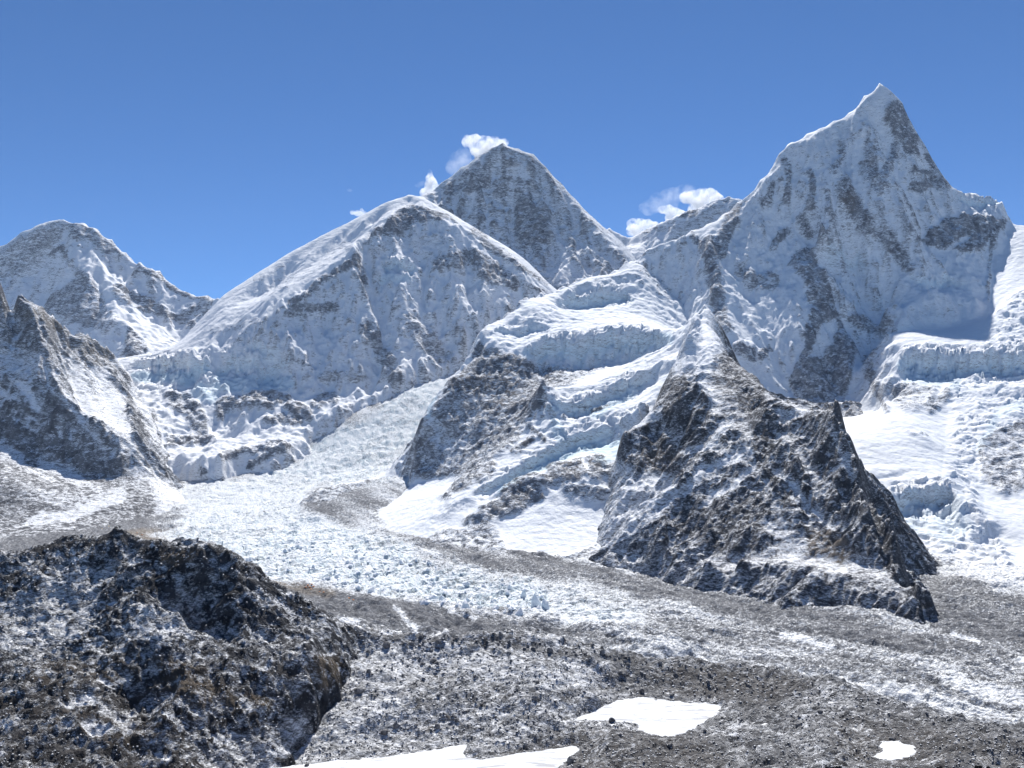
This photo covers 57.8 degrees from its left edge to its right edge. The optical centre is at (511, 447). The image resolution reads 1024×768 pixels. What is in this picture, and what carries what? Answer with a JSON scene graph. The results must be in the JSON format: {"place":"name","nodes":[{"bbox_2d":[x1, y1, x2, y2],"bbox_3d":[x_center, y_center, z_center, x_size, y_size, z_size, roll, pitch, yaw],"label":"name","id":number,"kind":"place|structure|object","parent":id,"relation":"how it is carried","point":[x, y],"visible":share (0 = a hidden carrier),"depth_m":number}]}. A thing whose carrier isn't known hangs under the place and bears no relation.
{"place":"outdoors","nodes":[
{"label":"outdoors","id":0,"kind":"place"},
{"bbox_2d":[0,283,184,538],"bbox_3d":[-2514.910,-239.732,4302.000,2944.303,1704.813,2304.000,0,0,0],"label":"ribbed ridge","id":1,"kind":"structure","parent":0,"point":[82,447],"depth_m":4235.57},
{"bbox_2d":[0,220,218,357],"bbox_3d":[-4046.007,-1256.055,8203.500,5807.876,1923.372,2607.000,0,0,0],"label":"mountain peak","id":2,"kind":"structure","parent":0,"point":[84,279],"depth_m":8537.99},
{"bbox_2d":[0,525,359,767],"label":"rock knoll","id":3,"kind":"structure","parent":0,"point":[332,641],"depth_m":642.80},
{"bbox_2d":[0,537,319,767],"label":"knoll rubble","id":4,"kind":"object","parent":3,"relation":"on","point":[145,666],"visible":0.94,"depth_m":632.37},
{"bbox_2d":[117,195,556,481],"bbox_3d":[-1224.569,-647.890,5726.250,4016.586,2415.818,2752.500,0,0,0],"label":"mountain shoulder","id":5,"kind":"object","parent":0,"point":[285,361],"visible":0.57,"depth_m":5614.31},
{"bbox_2d":[281,744,578,767],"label":"frozen pond","id":6,"kind":"structure","parent":0,"point":[450,757],"depth_m":594.99},
{"bbox_2d":[291,261,707,561],"bbox_3d":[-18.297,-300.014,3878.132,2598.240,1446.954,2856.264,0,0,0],"label":"glacier spur","id":7,"kind":"structure","parent":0,"point":[509,446],"depth_m":3584.85},
{"bbox_2d":[0,373,1023,767],"bbox_3d":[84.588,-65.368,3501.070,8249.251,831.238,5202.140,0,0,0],"label":"glacier","id":8,"kind":"object","parent":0,"point":[962,653],"visible":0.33,"depth_m":2057.49},
{"bbox_2d":[461,599,468,608],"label":"ice pinnacle","id":9,"kind":"object","parent":8,"relation":"on","point":[465,604],"visible":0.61,"depth_m":1842.82},
{"bbox_2d":[515,607,522,615],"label":"ice pinnacle","id":10,"kind":"object","parent":8,"relation":"on","point":[519,612],"visible":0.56,"depth_m":1763.67},
{"bbox_2d":[520,589,526,597],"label":"ice pinnacle","id":11,"kind":"object","parent":8,"relation":"on","point":[523,594],"visible":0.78,"depth_m":2060.77},
{"bbox_2d":[531,593,540,607],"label":"ice pinnacle","id":12,"kind":"object","parent":8,"relation":"on","point":[535,601],"visible":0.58,"depth_m":1947.47},
{"bbox_2d":[541,598,549,609],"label":"ice pinnacle","id":13,"kind":"object","parent":8,"relation":"on","point":[544,604],"visible":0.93,"depth_m":1929.69},
{"bbox_2d":[0,0,1023,298],"label":"sky","id":14,"kind":"structure","parent":0,"point":[212,141]},
{"bbox_2d":[421,143,635,289],"bbox_3d":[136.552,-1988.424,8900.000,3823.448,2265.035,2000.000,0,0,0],"label":"mountain summit","id":15,"kind":"structure","parent":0,"point":[530,210],"depth_m":8969.78},
{"bbox_2d":[577,697,720,736],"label":"frozen pond","id":16,"kind":"structure","parent":0,"point":[649,716],"depth_m":675.54},
{"bbox_2d":[280,624,1023,767],"bbox_3d":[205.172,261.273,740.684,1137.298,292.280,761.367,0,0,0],"label":"moraine","id":17,"kind":"structure","parent":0,"point":[623,693],"depth_m":648.89},
{"bbox_2d":[354,687,362,694],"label":"boulder","id":18,"kind":"object","parent":17,"relation":"on","point":[358,690],"visible":1,"depth_m":674.98},
{"bbox_2d":[381,729,387,734],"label":"boulder","id":19,"kind":"object","parent":17,"relation":"on","point":[384,731],"visible":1,"depth_m":634.24},
{"bbox_2d":[383,641,389,648],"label":"boulder","id":20,"kind":"object","parent":17,"relation":"on","point":[386,644],"visible":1,"depth_m":745.15},
{"bbox_2d":[567,756,575,764],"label":"boulder","id":21,"kind":"object","parent":17,"relation":"on","point":[570,759],"visible":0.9,"depth_m":580.71},
{"bbox_2d":[293,630,1023,767],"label":"rubble","id":22,"kind":"object","parent":17,"relation":"on","point":[702,700],"visible":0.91,"depth_m":637.88},
{"bbox_2d":[607,196,741,260],"bbox_3d":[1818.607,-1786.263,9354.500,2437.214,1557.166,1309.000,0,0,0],"label":"saddle ridge","id":23,"kind":"structure","parent":0,"point":[676,227],"depth_m":9361.10},
{"bbox_2d":[588,305,939,624],"bbox_3d":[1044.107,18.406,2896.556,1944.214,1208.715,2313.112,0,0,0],"label":"rock buttress","id":24,"kind":"object","parent":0,"point":[729,475],"visible":0.55,"depth_m":2406.02},
{"bbox_2d":[610,83,1023,567],"bbox_3d":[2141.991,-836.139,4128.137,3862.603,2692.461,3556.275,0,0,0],"label":"mountain wall","id":25,"kind":"structure","parent":0,"point":[867,256],"depth_m":4574.76},
{"bbox_2d":[875,741,915,760],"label":"frozen pond","id":26,"kind":"structure","parent":0,"point":[895,750],"depth_m":481.64}
]}

